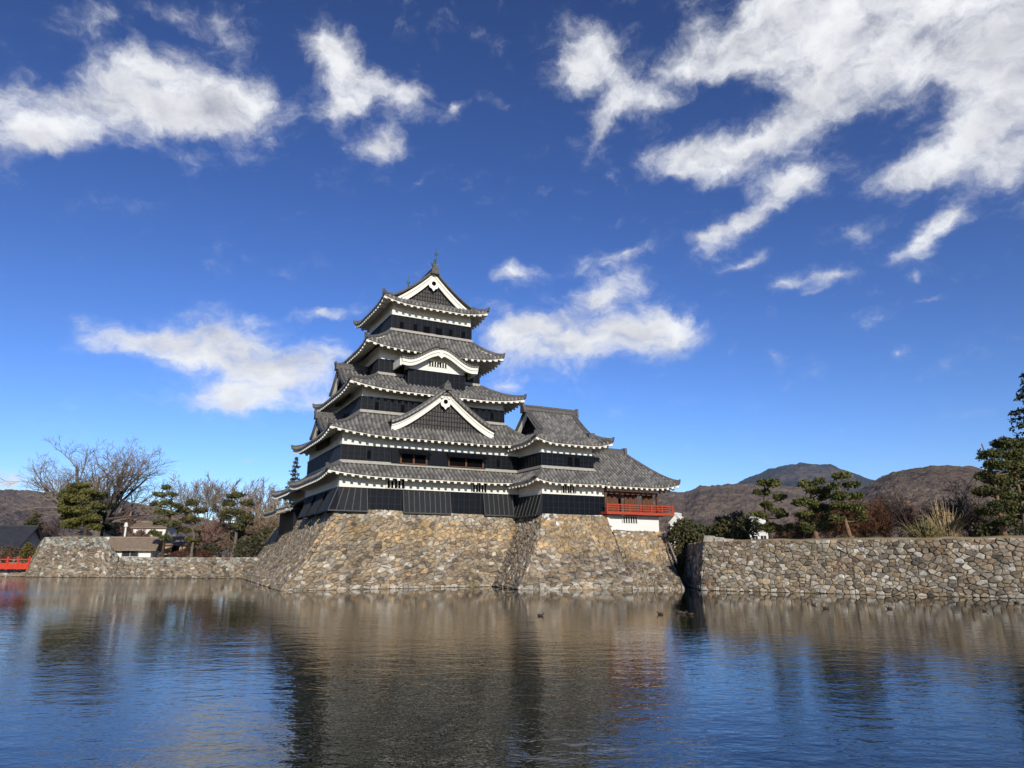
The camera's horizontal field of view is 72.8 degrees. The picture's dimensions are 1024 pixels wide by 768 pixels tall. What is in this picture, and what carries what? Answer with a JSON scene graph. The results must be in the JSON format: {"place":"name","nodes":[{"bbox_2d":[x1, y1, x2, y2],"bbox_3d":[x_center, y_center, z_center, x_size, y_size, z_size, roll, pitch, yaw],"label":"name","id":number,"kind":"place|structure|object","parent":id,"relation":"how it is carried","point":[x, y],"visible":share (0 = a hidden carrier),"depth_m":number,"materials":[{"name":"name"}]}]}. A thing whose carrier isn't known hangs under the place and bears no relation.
{"place":"outdoors","nodes":[
{"label":"outdoors","id":0,"kind":"place"},
{"bbox_2d":[76,527,130,540],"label":"town house","id":1,"kind":"structure","parent":0,"point":[106,535],"depth_m":129.48,"materials":[{"name":"white paint"}]},
{"bbox_2d":[0,489,254,556],"bbox_3d":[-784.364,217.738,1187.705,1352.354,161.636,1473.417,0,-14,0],"label":"hill","id":2,"kind":"structure","parent":0,"point":[8,497],"depth_m":922.09,"materials":[{"name":"brown soil"}]},
{"bbox_2d":[2,548,685,582],"bbox_3d":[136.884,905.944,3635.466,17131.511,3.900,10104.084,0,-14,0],"label":"ground","id":3,"kind":"structure","parent":0,"point":[679,572],"depth_m":62.54,"materials":[{"name":"brown soil"}]},
{"bbox_2d":[0,545,20,562],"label":"brown hedge","id":4,"kind":"object","parent":3,"relation":"on","point":[10,551],"visible":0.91,"depth_m":89.95,"materials":[{"name":"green plant"}]},
{"bbox_2d":[0,525,43,561],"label":"dark roofed house","id":5,"kind":"structure","parent":3,"relation":"on","point":[16,536],"depth_m":97.11,"materials":[{"name":"tile"}]},
{"bbox_2d":[18,542,37,562],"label":"clipped bush","id":6,"kind":"object","parent":3,"relation":"on","point":[28,550],"visible":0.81,"depth_m":88.03,"materials":[{"name":"green plant"}]},
{"bbox_2d":[24,510,44,537],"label":"distant pine","id":7,"kind":"object","parent":3,"relation":"on","point":[31,520],"visible":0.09,"depth_m":109.91,"materials":[{"name":"green plant"}]},
{"bbox_2d":[37,513,60,534],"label":"bare tree","id":8,"kind":"object","parent":3,"relation":"on","point":[53,530],"visible":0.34,"depth_m":118.02,"materials":[{"name":"brown plant"}]},
{"bbox_2d":[24,535,117,577],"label":"raised stone wall","id":9,"kind":"structure","parent":3,"relation":"on","point":[77,556],"depth_m":83.26,"materials":[{"name":"grey stone"}]},
{"bbox_2d":[0,556,30,569],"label":"red fence","id":10,"kind":"object","parent":9,"relation":"attached to","point":[7,565],"visible":1,"depth_m":84.80,"materials":[{"name":"red wood"}]},
{"bbox_2d":[55,482,106,535],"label":"round pine","id":11,"kind":"object","parent":9,"relation":"on","point":[72,496],"visible":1,"depth_m":87.64,"materials":[{"name":"green plant"}]},
{"bbox_2d":[0,434,200,535],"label":"zelkova tree","id":12,"kind":"object","parent":3,"relation":"on","point":[120,487],"visible":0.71,"depth_m":104.95,"materials":[{"name":"brown plant"}]},
{"bbox_2d":[92,491,116,535],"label":"dark pine","id":13,"kind":"object","parent":3,"relation":"on","point":[109,526],"visible":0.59,"depth_m":95.42,"materials":[{"name":"green plant"}]},
{"bbox_2d":[104,506,138,536],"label":"bare tree","id":14,"kind":"object","parent":3,"relation":"on","point":[115,525],"visible":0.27,"depth_m":112.42,"materials":[{"name":"brown plant"}]},
{"bbox_2d":[124,522,127,536],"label":"white post","id":15,"kind":"object","parent":3,"relation":"on","point":[126,525],"visible":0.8,"depth_m":93.94,"materials":[{"name":"white"}]},
{"bbox_2d":[114,510,152,535],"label":"bare tree","id":16,"kind":"object","parent":3,"relation":"on","point":[128,522],"visible":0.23,"depth_m":102.06,"materials":[{"name":"brown plant"}]},
{"bbox_2d":[108,536,165,557],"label":"bank hut","id":17,"kind":"object","parent":3,"relation":"on","point":[136,546],"visible":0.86,"depth_m":86.95,"materials":[{"name":"brown tile"}]},
{"bbox_2d":[121,551,138,556],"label":"window","id":18,"kind":"structure","parent":17,"relation":"in","point":[124,553],"depth_m":86.42,"materials":[{"name":"black glass"}]},
{"bbox_2d":[120,528,158,551],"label":"bare bush","id":19,"kind":"object","parent":3,"relation":"on","point":[139,533],"visible":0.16,"depth_m":95.47,"materials":[{"name":"brown plant"}]},
{"bbox_2d":[130,521,177,556],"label":"white house","id":20,"kind":"structure","parent":3,"relation":"on","point":[148,525],"depth_m":100.16,"materials":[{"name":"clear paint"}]},
{"bbox_2d":[148,484,183,556],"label":"tall pine","id":21,"kind":"object","parent":3,"relation":"on","point":[165,537],"visible":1,"depth_m":86.33,"materials":[{"name":"green plant"}]},
{"bbox_2d":[168,550,190,556],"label":"clipped hedge","id":22,"kind":"object","parent":3,"relation":"on","point":[182,553],"visible":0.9,"depth_m":82.38,"materials":[{"name":"brown plant"}]},
{"bbox_2d":[133,471,228,539],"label":"bare tree","id":23,"kind":"object","parent":3,"relation":"on","point":[200,496],"visible":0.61,"depth_m":101.33,"materials":[{"name":"brown plant"}]},
{"bbox_2d":[164,536,198,556],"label":"tan shed","id":24,"kind":"structure","parent":3,"relation":"on","point":[176,543],"depth_m":94.16,"materials":[{"name":"brown wood"}]},
{"bbox_2d":[171,545,179,552],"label":"doorway","id":25,"kind":"structure","parent":24,"relation":"in","point":[175,548],"depth_m":94.06,"materials":[{"name":"brown wood"}]},
{"bbox_2d":[175,499,210,556],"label":"olive pine","id":26,"kind":"object","parent":3,"relation":"on","point":[189,519],"visible":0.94,"depth_m":90.08,"materials":[{"name":"green plant"}]},
{"bbox_2d":[195,550,213,556],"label":"clipped hedge","id":27,"kind":"object","parent":3,"relation":"on","point":[204,553],"visible":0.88,"depth_m":82.50,"materials":[{"name":"brown plant"}]},
{"bbox_2d":[196,541,219,555],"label":"evergreen shrub","id":28,"kind":"object","parent":3,"relation":"on","point":[208,546],"visible":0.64,"depth_m":85.45,"materials":[{"name":"green plant"}]},
{"bbox_2d":[181,518,238,556],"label":"bare bush","id":29,"kind":"object","parent":3,"relation":"on","point":[196,545],"visible":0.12,"depth_m":91.75,"materials":[{"name":"brown plant"}]},
{"bbox_2d":[196,516,227,545],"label":"bare tree","id":30,"kind":"object","parent":3,"relation":"on","point":[219,527],"visible":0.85,"depth_m":87.64,"materials":[{"name":"brown plant"}]},
{"bbox_2d":[200,471,268,556],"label":"bare tree","id":31,"kind":"object","parent":3,"relation":"on","point":[218,498],"visible":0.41,"depth_m":103.30,"materials":[{"name":"brown plant"}]},
{"bbox_2d":[217,491,254,556],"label":"open pine","id":32,"kind":"object","parent":3,"relation":"on","point":[235,512],"visible":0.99,"depth_m":86.34,"materials":[{"name":"green plant"}]},
{"bbox_2d":[232,536,252,556],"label":"evergreen shrub","id":33,"kind":"object","parent":3,"relation":"on","point":[239,549],"visible":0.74,"depth_m":83.94,"materials":[{"name":"green plant"}]},
{"bbox_2d":[212,508,279,555],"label":"bare bush","id":34,"kind":"object","parent":3,"relation":"on","point":[224,542],"visible":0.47,"depth_m":88.60,"materials":[{"name":"brown plant"}]},
{"bbox_2d":[216,477,286,556],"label":"bare tree","id":35,"kind":"object","parent":3,"relation":"on","point":[256,501],"visible":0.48,"depth_m":98.89,"materials":[{"name":"brown plant"}]},
{"bbox_2d":[243,526,272,556],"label":"evergreen shrub","id":36,"kind":"object","parent":3,"relation":"on","point":[256,542],"visible":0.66,"depth_m":83.26,"materials":[{"name":"green plant"}]},
{"bbox_2d":[240,516,278,556],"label":"bare bush","id":37,"kind":"object","parent":3,"relation":"on","point":[270,521],"visible":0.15,"depth_m":88.05,"materials":[{"name":"brown plant"}]},
{"bbox_2d":[245,521,274,539],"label":"bare tree","id":38,"kind":"object","parent":3,"relation":"on","point":[253,530],"visible":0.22,"depth_m":87.02,"materials":[{"name":"brown plant"}]},
{"bbox_2d":[244,495,288,522],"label":"bare tree","id":39,"kind":"object","parent":3,"relation":"on","point":[271,507],"visible":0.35,"depth_m":95.73,"materials":[{"name":"brown plant"}]},
{"bbox_2d":[284,457,300,510],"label":"spruce","id":40,"kind":"object","parent":3,"relation":"on","point":[294,476],"visible":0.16,"depth_m":107.69,"materials":[{"name":"green plant"}]},
{"bbox_2d":[669,513,682,547],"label":"gabled house","id":41,"kind":"structure","parent":3,"relation":"on","point":[675,518],"depth_m":89.64,"materials":[{"name":"white paint"}]},
{"bbox_2d":[670,545,687,571],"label":"round bush","id":42,"kind":"object","parent":3,"relation":"on","point":[680,556],"visible":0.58,"depth_m":59.65,"materials":[{"name":"green plant"}]},
{"bbox_2d":[664,517,708,554],"bbox_3d":[15.513,13.503,61.405,4.122,3.470,3.778,0,-14,0],"label":"evergreen shrub","id":43,"kind":"object","parent":3,"relation":"on","point":[685,534],"visible":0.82,"depth_m":60.73,"materials":[{"name":"green plant"}]},
{"bbox_2d":[695,510,761,539],"bbox_3d":[18.686,13.109,61.631,6.389,3.669,4.247,-7,-16,26],"label":"evergreen shrub","id":44,"kind":"object","parent":3,"relation":"on","point":[734,527],"visible":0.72,"depth_m":60.78,"materials":[{"name":"green plant"}]},
{"bbox_2d":[748,517,767,538],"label":"white building","id":45,"kind":"structure","parent":3,"relation":"on","point":[762,534],"depth_m":75.13,"materials":[{"name":"paint"}]},
{"bbox_2d":[748,478,793,538],"bbox_3d":[20.962,10.392,56.202,3.162,5.582,2.744,11,-18,-38],"label":"pine tree","id":46,"kind":"object","parent":3,"relation":"on","point":[768,527],"visible":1,"depth_m":55.96,"materials":[{"name":"green plant"}]},
{"bbox_2d":[772,521,813,538],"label":"bare bush","id":47,"kind":"object","parent":3,"relation":"on","point":[794,533],"visible":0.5,"depth_m":60.49,"materials":[{"name":"brown plant"}]},
{"bbox_2d":[790,476,837,537],"bbox_3d":[23.104,9.723,53.202,3.648,5.432,2.525,0,-14,0],"label":"pine tree","id":48,"kind":"object","parent":3,"relation":"on","point":[815,507],"visible":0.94,"depth_m":52.94,"materials":[{"name":"green plant"}]},
{"bbox_2d":[793,501,861,538],"bbox_3d":[26.445,11.784,58.445,5.477,3.835,4.957,-9,-16,32],"label":"bare bush","id":49,"kind":"object","parent":3,"relation":"on","point":[832,532],"visible":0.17,"depth_m":57.90,"materials":[{"name":"brown plant"}]},
{"bbox_2d":[826,470,870,537],"bbox_3d":[24.731,9.112,51.190,2.931,5.645,2.392,-4,-15,17],"label":"pine tree","id":50,"kind":"object","parent":3,"relation":"on","point":[843,506],"visible":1,"depth_m":51.17,"materials":[{"name":"green plant"}]},
{"bbox_2d":[682,535,1023,598],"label":"moat retaining wall","id":51,"kind":"structure","parent":3,"relation":"on","point":[982,567],"depth_m":44.85,"materials":[{"name":"stone"}]},
{"bbox_2d":[830,499,903,537],"bbox_3d":[28.864,11.425,57.654,5.983,4.120,5.469,0,-14,0],"label":"bare bush","id":52,"kind":"object","parent":3,"relation":"on","point":[880,522],"visible":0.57,"depth_m":56.26,"materials":[{"name":"brown plant"}]},
{"bbox_2d":[876,484,912,532],"bbox_3d":[30.299,10.336,54.599,2.628,4.882,5.164,-6,-15,21],"label":"leaning tree","id":53,"kind":"object","parent":3,"relation":"on","point":[898,505],"visible":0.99,"depth_m":53.97,"materials":[{"name":"brown plant"}]},
{"bbox_2d":[858,489,935,537],"bbox_3d":[33.110,11.847,60.792,8.062,4.823,7.108,0,-14,0],"label":"bare bush","id":54,"kind":"object","parent":3,"relation":"on","point":[909,516],"visible":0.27,"depth_m":59.64,"materials":[{"name":"brown plant"}]},
{"bbox_2d":[902,515,947,537],"bbox_3d":[30.180,10.668,50.949,3.248,2.146,2.357,0,-14,0],"label":"dry clump","id":55,"kind":"object","parent":3,"relation":"on","point":[923,529],"visible":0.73,"depth_m":50.65,"materials":[{"name":"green plant"}]},
{"bbox_2d":[918,499,971,536],"bbox_3d":[32.398,10.237,52.084,4.032,3.526,2.805,0,-14,0],"label":"dry clump","id":56,"kind":"object","parent":3,"relation":"on","point":[950,528],"visible":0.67,"depth_m":51.74,"materials":[{"name":"beige plant"}]},
{"bbox_2d":[915,475,976,536],"bbox_3d":[33.786,9.882,53.560,4.311,5.304,4.891,-11,-18,39],"label":"leaning tree","id":57,"kind":"object","parent":3,"relation":"on","point":[966,527],"visible":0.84,"depth_m":53.04,"materials":[{"name":"brown plant"}]},
{"bbox_2d":[913,496,993,536],"bbox_3d":[37.672,11.482,58.943,6.005,4.609,6.157,-5,-15,20],"label":"bare bush","id":58,"kind":"object","parent":3,"relation":"on","point":[975,518],"visible":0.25,"depth_m":57.81,"materials":[{"name":"brown plant"}]},
{"bbox_2d":[966,520,1001,536],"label":"evergreen shrub","id":59,"kind":"object","parent":3,"relation":"on","point":[984,529],"visible":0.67,"depth_m":53.63,"materials":[{"name":"green plant"}]},
{"bbox_2d":[969,436,1023,535],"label":"red pine","id":60,"kind":"object","parent":3,"relation":"on","point":[997,489],"visible":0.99,"depth_m":49.33,"materials":[{"name":"green plant"}]},
{"bbox_2d":[996,372,1023,534],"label":"conifer","id":61,"kind":"object","parent":3,"relation":"on","point":[1020,426],"visible":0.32,"depth_m":59.62,"materials":[{"name":"green plant"}]},
{"bbox_2d":[999,454,1023,534],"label":"red pine","id":62,"kind":"object","parent":3,"relation":"on","point":[1018,476],"visible":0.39,"depth_m":51.74,"materials":[{"name":"green plant"}]},
{"bbox_2d":[0,576,1023,767],"bbox_3d":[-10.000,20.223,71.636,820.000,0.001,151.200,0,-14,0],"label":"water","id":63,"kind":"structure","parent":0,"point":[98,672],"depth_m":13.68,"materials":[{"name":"blue liquid"}]},
{"bbox_2d":[0,569,26,576],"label":"rubble bank","id":64,"kind":"structure","parent":63,"relation":"in","point":[14,572],"depth_m":85.71,"materials":[{"name":"stone"}]},
{"bbox_2d":[116,557,260,577],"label":"stone wall","id":65,"kind":"structure","parent":63,"relation":"in","point":[184,567],"depth_m":79.41,"materials":[{"name":"grey stone"}]},
{"bbox_2d":[242,509,516,590],"bbox_3d":[-16.480,17.189,72.023,20.973,6.132,41.683,7,-16,-26],"label":"castle stone base","id":66,"kind":"object","parent":63,"relation":"in","point":[369,549],"visible":0.91,"depth_m":55.83,"materials":[{"name":"grey stone"}]},
{"bbox_2d":[263,480,304,534],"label":"connecting wing","id":67,"kind":"structure","parent":66,"relation":"on","point":[288,521],"depth_m":73.04,"materials":[{"name":"black wood"}]},
{"bbox_2d":[288,253,526,518],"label":"castle keep","id":68,"kind":"structure","parent":66,"relation":"on","point":[409,417],"depth_m":61.20,"materials":[{"name":"paint"}]},
{"bbox_2d":[386,478,405,488],"bbox_3d":[-9.679,8.308,57.883,1.700,0.780,0.140,7,-16,-27],"label":"slit window","id":69,"kind":"structure","parent":68,"relation":"in","point":[393,483],"depth_m":57.85,"materials":[{"name":"paint"}]},
{"bbox_2d":[399,448,431,464],"bbox_3d":[-8.185,6.110,58.660,2.670,1.280,0.880,7,-16,-27],"label":"shutter window","id":70,"kind":"structure","parent":68,"relation":"in","point":[407,456],"depth_m":58.77,"materials":[{"name":"brown wood"}]},
{"bbox_2d":[428,361,447,368],"bbox_3d":[-6.721,-1.726,62.885,1.900,0.490,0.140,7,-16,-27],"label":"slit window","id":71,"kind":"structure","parent":68,"relation":"in","point":[433,364],"depth_m":62.86,"materials":[{"name":"paint"}]},
{"bbox_2d":[447,452,487,468],"bbox_3d":[-3.897,6.656,60.851,3.670,1.280,0.880,7,-16,-27],"label":"shutter window","id":72,"kind":"structure","parent":68,"relation":"in","point":[462,460],"depth_m":60.97,"materials":[{"name":"brown wood"}]},
{"bbox_2d":[472,483,486,492],"bbox_3d":[-2.870,9.174,61.365,1.500,0.780,0.140,7,-16,-27],"label":"slit window","id":73,"kind":"structure","parent":68,"relation":"in","point":[475,488],"depth_m":61.33,"materials":[{"name":"paint"}]},
{"bbox_2d":[492,514,684,589],"bbox_3d":[6.111,14.388,60.334,17.108,5.943,18.641,0,-14,0],"label":"turret stone base","id":74,"kind":"object","parent":63,"relation":"in","point":[560,552],"visible":0.93,"depth_m":55.58,"materials":[{"name":"grey stone"}]},
{"bbox_2d":[505,403,614,517],"bbox_3d":[3.544,7.123,63.870,8.318,10.328,8.968,7,-16,-27],"label":"corner turret","id":75,"kind":"object","parent":74,"relation":"on","point":[557,448],"visible":0.84,"depth_m":61.15,"materials":[{"name":"paint"}]},
{"bbox_2d":[561,485,574,492],"bbox_3d":[4.886,9.153,60.575,1.400,0.720,0.140,7,-16,-27],"label":"slit window","id":76,"kind":"structure","parent":75,"relation":"in","point":[564,489],"depth_m":60.52,"materials":[{"name":"paint"}]},
{"bbox_2d":[592,448,680,532],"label":"railed wing","id":77,"kind":"structure","parent":74,"relation":"on","point":[628,476],"depth_m":63.88,"materials":[{"name":"grey tile"}]},
{"bbox_2d":[622,516,637,522],"bbox_3d":[10.664,12.289,62.905,1.750,0.600,0.140,7,-16,-27],"label":"slit window","id":78,"kind":"structure","parent":77,"relation":"in","point":[625,519],"depth_m":62.87,"materials":[{"name":"paint"}]},
{"bbox_2d":[0,0,1023,522],"label":"sky","id":79,"kind":"structure","parent":0,"point":[739,239],"materials":[{"name":"blue"}]},
{"bbox_2d":[613,483,836,550],"bbox_3d":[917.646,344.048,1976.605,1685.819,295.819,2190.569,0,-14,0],"label":"hill","id":80,"kind":"structure","parent":0,"point":[699,504],"depth_m":1802.80,"materials":[{"name":"brown soil"}]},
{"bbox_2d":[739,462,874,493],"bbox_3d":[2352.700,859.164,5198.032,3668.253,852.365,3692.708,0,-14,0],"label":"mountain","id":81,"kind":"structure","parent":0,"point":[791,475],"depth_m":5927.16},
{"bbox_2d":[800,465,1023,538],"bbox_3d":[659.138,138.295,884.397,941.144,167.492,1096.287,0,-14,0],"label":"hill","id":82,"kind":"structure","parent":0,"point":[926,485],"depth_m":900.94,"materials":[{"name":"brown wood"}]}
]}

